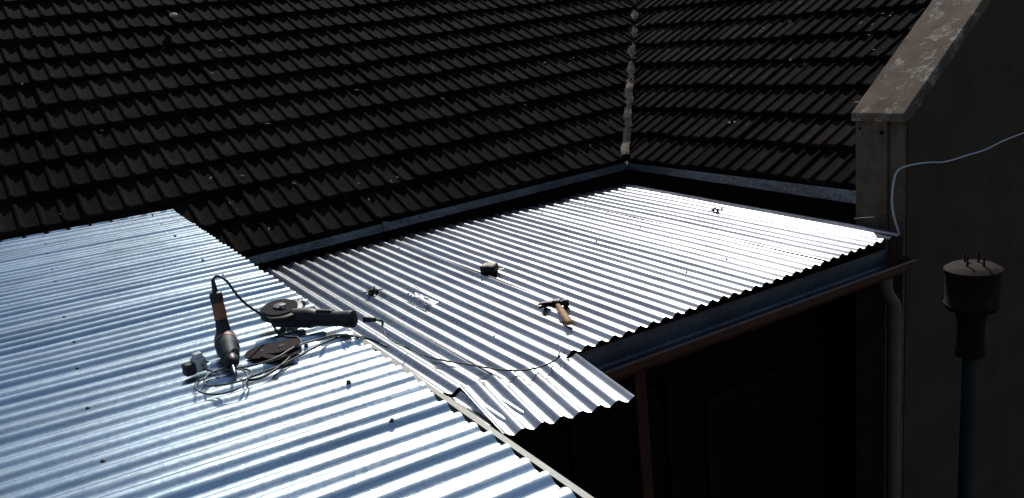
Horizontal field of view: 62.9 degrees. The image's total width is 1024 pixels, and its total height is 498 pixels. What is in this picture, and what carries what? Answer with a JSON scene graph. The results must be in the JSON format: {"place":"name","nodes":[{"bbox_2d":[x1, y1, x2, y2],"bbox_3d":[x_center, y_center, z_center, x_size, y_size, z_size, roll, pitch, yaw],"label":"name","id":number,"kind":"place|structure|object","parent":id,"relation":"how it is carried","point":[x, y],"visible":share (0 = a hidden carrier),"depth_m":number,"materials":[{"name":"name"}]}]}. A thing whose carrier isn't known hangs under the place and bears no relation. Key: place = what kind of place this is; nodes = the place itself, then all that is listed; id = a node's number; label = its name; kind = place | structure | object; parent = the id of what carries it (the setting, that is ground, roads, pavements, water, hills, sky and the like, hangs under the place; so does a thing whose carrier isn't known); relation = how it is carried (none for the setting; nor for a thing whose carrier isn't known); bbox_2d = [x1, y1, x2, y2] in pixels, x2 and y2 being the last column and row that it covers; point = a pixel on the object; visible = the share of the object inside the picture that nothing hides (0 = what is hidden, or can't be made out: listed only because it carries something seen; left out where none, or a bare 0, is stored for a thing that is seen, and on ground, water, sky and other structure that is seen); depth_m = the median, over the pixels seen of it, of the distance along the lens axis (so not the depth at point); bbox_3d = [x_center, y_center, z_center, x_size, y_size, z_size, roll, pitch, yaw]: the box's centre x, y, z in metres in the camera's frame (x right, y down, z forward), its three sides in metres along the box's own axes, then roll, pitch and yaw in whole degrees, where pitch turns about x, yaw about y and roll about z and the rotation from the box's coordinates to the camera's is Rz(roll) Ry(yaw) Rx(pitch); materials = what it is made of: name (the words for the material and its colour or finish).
{"place":"outdoors","nodes":[
{"label":"outdoors","id":0,"kind":"place"},
{"bbox_2d":[0,0,635,256],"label":"roof tiles","id":1,"kind":"object","parent":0,"point":[388,58],"visible":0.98,"depth_m":6.45,"materials":[{"name":"tile"}]},
{"bbox_2d":[169,13,177,17],"bbox_3d":[-2.813,-1.944,6.963,0.072,0.040,0.072,-15,17,-31],"label":"pebble","id":2,"kind":"object","parent":1,"relation":"on","point":[173,15],"visible":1,"depth_m":6.94,"materials":[{"name":"grey stone"}]},
{"bbox_2d":[246,163,626,264],"bbox_3d":[-2.128,0.228,4.826,7.400,0.233,0.006,-15,17,-31],"label":"eave flashing","id":3,"kind":"object","parent":1,"relation":"attached to","point":[317,244],"visible":0.56,"depth_m":5.79,"materials":[{"name":"metal"}]},
{"bbox_2d":[382,221,388,231],"bbox_3d":[-0.848,-0.153,5.614,0.040,0.065,0.012,-15,17,-31],"label":"flashing joint","id":4,"kind":"object","parent":3,"relation":"attached to","point":[385,226],"visible":1,"depth_m":5.61,"materials":[{"name":"metal"}]},
{"bbox_2d":[627,163,855,203],"bbox_3d":[1.504,-0.481,5.878,0.008,0.115,2.060,-15,17,-31],"label":"eave flashing","id":5,"kind":"object","parent":3,"relation":"attached to","point":[837,194],"visible":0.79,"depth_m":5.62,"materials":[{"name":"metal"}]},
{"bbox_2d":[0,1,890,229],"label":"fallen leaves","id":6,"kind":"object","parent":1,"relation":"on","point":[512,72],"visible":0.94,"depth_m":6.26,"materials":[{"name":"brown plant"}]},
{"bbox_2d":[621,0,638,154],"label":"valley lining","id":7,"kind":"object","parent":1,"relation":"attached to","point":[627,129],"visible":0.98,"depth_m":7.53,"materials":[{"name":"grey metal"}]},
{"bbox_2d":[254,165,627,280],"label":"eave fascia","id":8,"kind":"structure","parent":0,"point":[599,183],"depth_m":6.04,"materials":[{"name":"black metal"}]},
{"bbox_2d":[626,371,653,497],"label":"porch post","id":9,"kind":"object","parent":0,"point":[637,403],"depth_m":4.00,"materials":[{"name":"brown wood"}]},
{"bbox_2d":[490,248,828,497],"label":"porch wall","id":10,"kind":"structure","parent":0,"point":[802,337],"depth_m":5.00,"materials":[{"name":"black"}]},
{"bbox_2d":[565,413,585,491],"bbox_3d":[0.370,1.483,4.367,0.060,1.370,0.040,-15,17,-31],"label":"window mullion","id":11,"kind":"structure","parent":10,"relation":"attached to","point":[575,452],"depth_m":4.23},
{"bbox_2d":[513,381,667,497],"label":"porch window","id":12,"kind":"structure","parent":10,"relation":"in","point":[606,448],"depth_m":4.40,"materials":[{"name":"black glass"}]},
{"bbox_2d":[660,372,679,497],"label":"window mullion","id":13,"kind":"structure","parent":10,"relation":"attached to","point":[669,431],"depth_m":4.61},
{"bbox_2d":[701,357,799,497],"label":"door","id":14,"kind":"structure","parent":10,"relation":"in","point":[716,401],"depth_m":4.98,"materials":[{"name":"black wood"}]},
{"bbox_2d":[856,121,889,497],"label":"gable pier","id":15,"kind":"structure","parent":0,"point":[872,167],"depth_m":5.11,"materials":[{"name":"grey concrete"}]},
{"bbox_2d":[854,209,891,218],"bbox_3d":[2.055,-0.199,4.761,0.018,0.085,0.227,-19,19,-41],"label":"wall cable drop","id":16,"kind":"object","parent":15,"relation":"attached to","point":[874,217],"depth_m":4.75,"materials":[{"name":"grey plastic"}]},
{"bbox_2d":[889,121,906,497],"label":"gable pier nib","id":17,"kind":"object","parent":15,"relation":"attached to","point":[898,142],"visible":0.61,"depth_m":4.80,"materials":[{"name":"grey concrete"}]},
{"bbox_3d":[-1.773,-1.516,6.967,10.976,2.406,3.566,-15,17,-31],"label":"underlay","id":18,"kind":"object","parent":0,"visible":0},
{"bbox_3d":[1.906,-2.220,8.011,3.566,2.230,5.686,-15,17,-31],"label":"underlay","id":19,"kind":"object","parent":18,"relation":"on","visible":0},
{"bbox_2d":[624,0,931,189],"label":"roof tiles","id":20,"kind":"object","parent":19,"relation":"on","point":[792,111],"visible":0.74,"depth_m":6.48,"materials":[{"name":"tile"}]},
{"label":"ground","id":21,"kind":"structure","parent":0,"visible":0},
{"bbox_2d":[554,247,881,361],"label":"porch beam","id":22,"kind":"structure","parent":21,"relation":"on","point":[861,253],"depth_m":4.47,"materials":[{"name":"black metal"}]},
{"bbox_2d":[565,248,916,380],"bbox_3d":[1.243,0.300,4.136,2.320,0.157,0.185,-15,17,-31],"label":"roof gutter","id":23,"kind":"object","parent":22,"relation":"attached to","point":[626,356],"visible":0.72,"depth_m":4.08,"materials":[{"name":"metal"}]},
{"bbox_2d":[878,278,902,497],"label":"downpipe","id":24,"kind":"object","parent":23,"relation":"attached to","point":[894,317],"visible":0.93,"depth_m":4.87,"materials":[{"name":"metal"}]},
{"bbox_2d":[902,0,1023,497],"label":"gable wall","id":25,"kind":"structure","parent":21,"relation":"on","point":[972,206],"depth_m":5.20,"materials":[{"name":"grey concrete"}]},
{"bbox_2d":[851,0,991,121],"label":"gable coping","id":26,"kind":"object","parent":25,"relation":"on","point":[903,84],"visible":1,"depth_m":4.84,"materials":[{"name":"grey concrete"}]},
{"bbox_2d":[891,132,1023,234],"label":"wall cable","id":27,"kind":"object","parent":25,"relation":"attached to","point":[892,191],"depth_m":4.77,"materials":[{"name":"white plastic"}]},
{"bbox_2d":[943,251,1003,497],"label":"vent pipe","id":28,"kind":"object","parent":21,"relation":"on","point":[972,294],"visible":1,"depth_m":3.95,"materials":[{"name":"metal"}]},
{"bbox_3d":[1.124,0.974,7.205,0.082,3.372,0.118,-15,17,-31],"label":"corner post","id":29,"kind":"object","parent":21,"relation":"on","visible":0},
{"bbox_2d":[634,170,855,497],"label":"house wall","id":30,"kind":"structure","parent":29,"relation":"attached to","point":[841,321],"depth_m":5.55,"materials":[{"name":"black"}]},
{"bbox_3d":[-2.899,2.853,0.998,0.200,3.600,6.000,-15,17,-31],"label":"support wall","id":31,"kind":"object","parent":21,"relation":"on","visible":0},
{"bbox_2d":[0,209,194,262],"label":"sheet","id":32,"kind":"object","parent":31,"relation":"on","point":[77,237],"visible":0.97,"depth_m":4.75,"materials":[{"name":"silver metal"}]},
{"bbox_2d":[0,224,225,291],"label":"sheet","id":33,"kind":"object","parent":31,"relation":"on","point":[73,263],"visible":0.98,"depth_m":4.11,"materials":[{"name":"silver metal"}]},
{"bbox_2d":[0,244,268,337],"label":"sheet","id":34,"kind":"object","parent":31,"relation":"on","point":[31,308],"visible":0.98,"depth_m":3.48,"materials":[{"name":"silver metal"}]},
{"bbox_2d":[0,272,315,406],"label":"sheet","id":35,"kind":"object","parent":31,"relation":"on","point":[157,327],"visible":0.84,"depth_m":2.84,"materials":[{"name":"silver metal"}]},
{"bbox_2d":[0,326,428,497],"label":"sheet","id":36,"kind":"object","parent":31,"relation":"on","point":[55,441],"visible":0.85,"depth_m":2.16,"materials":[{"name":"silver metal"}]},
{"bbox_2d":[209,275,295,373],"bbox_3d":[-0.827,0.206,2.476,0.339,0.239,0.218,-41,37,-66],"label":"electric drill","id":37,"kind":"object","parent":36,"relation":"on","point":[226,345],"visible":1,"depth_m":2.52,"materials":[{"name":"grey plastic"}]},
{"bbox_2d":[240,336,301,381],"bbox_3d":[-0.673,0.316,2.440,0.071,0.009,0.333,-2,15,14],"label":"black cord","id":38,"kind":"object","parent":36,"relation":"on","point":[270,372],"visible":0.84,"depth_m":2.33,"materials":[{"name":"plastic"}]},
{"bbox_2d":[244,338,300,358],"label":"cutting discs","id":39,"kind":"object","parent":36,"relation":"on","point":[271,350],"visible":0.99,"depth_m":2.49,"materials":[{"name":"metal"}]},
{"bbox_2d":[181,334,364,394],"bbox_3d":[-0.673,0.297,2.417,0.496,0.056,0.268,-15,17,-31],"label":"extension cord","id":40,"kind":"object","parent":36,"relation":"on","point":[196,363],"visible":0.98,"depth_m":2.37,"materials":[{"name":"grey plastic"}]},
{"bbox_2d":[259,299,376,327],"bbox_3d":[-0.635,0.220,2.654,0.424,0.077,0.199,7,19,43],"label":"angle grinder","id":41,"kind":"object","parent":36,"relation":"on","point":[285,313],"visible":0.98,"depth_m":2.65,"materials":[{"name":"black plastic"}]},
{"bbox_2d":[375,319,559,370],"bbox_3d":[-0.223,0.321,3.082,0.690,0.493,0.983,-4,14,10],"label":"grinder cord","id":42,"kind":"object","parent":41,"relation":"attached to","point":[393,341],"visible":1,"depth_m":3.38,"materials":[{"name":"black plastic"}]},
{"bbox_2d":[249,335,386,378],"bbox_3d":[-0.581,0.314,2.454,0.413,0.037,0.131,-15,17,-31],"label":"black cord","id":43,"kind":"object","parent":36,"relation":"on","point":[309,350],"visible":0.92,"depth_m":2.47,"materials":[{"name":"plastic"}]},
{"bbox_2d":[55,383,575,497],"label":"sheet","id":44,"kind":"object","parent":31,"relation":"on","point":[426,445],"visible":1,"depth_m":1.79,"materials":[{"name":"silver metal"}]},
{"bbox_3d":[-0.485,-0.007,5.484,3.700,0.072,0.080,-15,17,-31],"label":"batten","id":45,"kind":"object","parent":31,"relation":"attached to","visible":0},
{"bbox_2d":[294,238,628,378],"bbox_3d":[-0.417,0.223,4.458,0.717,0.104,2.348,-15,17,-31],"label":"sheet","id":46,"kind":"object","parent":45,"relation":"on","point":[469,314],"visible":0.97,"depth_m":4.17,"materials":[{"name":"silver metal"}]},
{"bbox_2d":[363,286,382,296],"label":"loose screws","id":47,"kind":"object","parent":46,"relation":"attached to","point":[374,291],"visible":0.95,"depth_m":4.45,"materials":[{"name":"black metal"}]},
{"bbox_2d":[405,292,437,305],"bbox_3d":[-0.470,0.247,4.295,0.095,0.033,0.215,-15,17,-31],"label":"clear plastic bag","id":48,"kind":"object","parent":46,"relation":"on","point":[418,299],"visible":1,"depth_m":4.25,"materials":[{"name":"white"}]},
{"bbox_2d":[538,298,572,324],"bbox_3d":[0.250,0.289,3.923,0.150,0.042,0.308,-12,15,-22],"label":"claw hammer","id":49,"kind":"object","parent":46,"relation":"on","point":[558,303],"visible":1,"depth_m":4.01,"materials":[{"name":"brown wood"}]},
{"bbox_2d":[392,217,736,331],"bbox_3d":[0.145,0.070,4.817,0.717,0.105,2.354,-15,17,-31],"label":"sheet","id":50,"kind":"object","parent":45,"relation":"on","point":[593,283],"visible":0.98,"depth_m":4.53,"materials":[{"name":"silver metal"}]},
{"bbox_2d":[480,262,503,273],"bbox_3d":[-0.111,0.106,4.667,0.124,0.050,0.082,-1,15,20],"label":"tape measure","id":51,"kind":"object","parent":50,"relation":"on","point":[489,268],"visible":1,"depth_m":4.64,"materials":[{"name":"black plastic"}]},
{"bbox_2d":[484,200,825,293],"bbox_3d":[0.711,-0.075,5.172,0.716,0.105,2.351,-15,17,-31],"label":"sheet","id":52,"kind":"object","parent":45,"relation":"on","point":[699,256],"visible":0.95,"depth_m":4.91,"materials":[{"name":"silver metal"}]},
{"bbox_2d":[556,184,897,260],"bbox_3d":[1.263,-0.224,5.517,0.684,0.103,2.347,-15,17,-31],"label":"sheet","id":53,"kind":"object","parent":45,"relation":"on","point":[802,235],"visible":0.99,"depth_m":5.27,"materials":[{"name":"silver metal"}]},
{"bbox_2d":[708,207,722,211],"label":"loose screws","id":54,"kind":"object","parent":53,"relation":"attached to","point":[717,209],"visible":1,"depth_m":5.56,"materials":[{"name":"silver metal"}]},
{"bbox_3d":[0.532,0.338,4.012,3.700,0.080,0.080,-15,17,-31],"label":"batten","id":55,"kind":"object","parent":31,"relation":"attached to","visible":0},
{"bbox_2d":[443,387,522,426],"bbox_3d":[-0.648,0.648,3.087,1.156,0.050,0.820,-15,17,-31],"label":"edge sheet","id":56,"kind":"object","parent":55,"relation":"on","point":[461,397],"visible":0.11,"depth_m":3.13,"materials":[{"name":"silver metal"}]},
{"bbox_2d":[264,262,491,393],"bbox_3d":[-1.117,0.405,4.044,1.026,0.103,2.319,-15,17,-31],"label":"base sheet","id":57,"kind":"object","parent":56,"relation":"on","point":[318,292],"visible":0.24,"depth_m":3.87,"materials":[{"name":"silver metal"}]},
{"bbox_2d":[458,353,633,434],"bbox_3d":[0.119,0.541,3.188,0.527,0.042,0.460,-12,15,-21],"label":"apron sheet","id":58,"kind":"object","parent":56,"relation":"on","point":[559,387],"visible":0.98,"depth_m":3.17,"materials":[{"name":"silver metal"}]},
{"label":"corrugated metal roof","id":59,"kind":"object","parent":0,"visible":0},
{"bbox_2d":[346,328,593,497],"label":"edge trim","id":60,"kind":"structure","parent":59,"relation":"attached to","point":[560,481],"depth_m":1.89,"materials":[{"name":"silver metal"}]}
]}

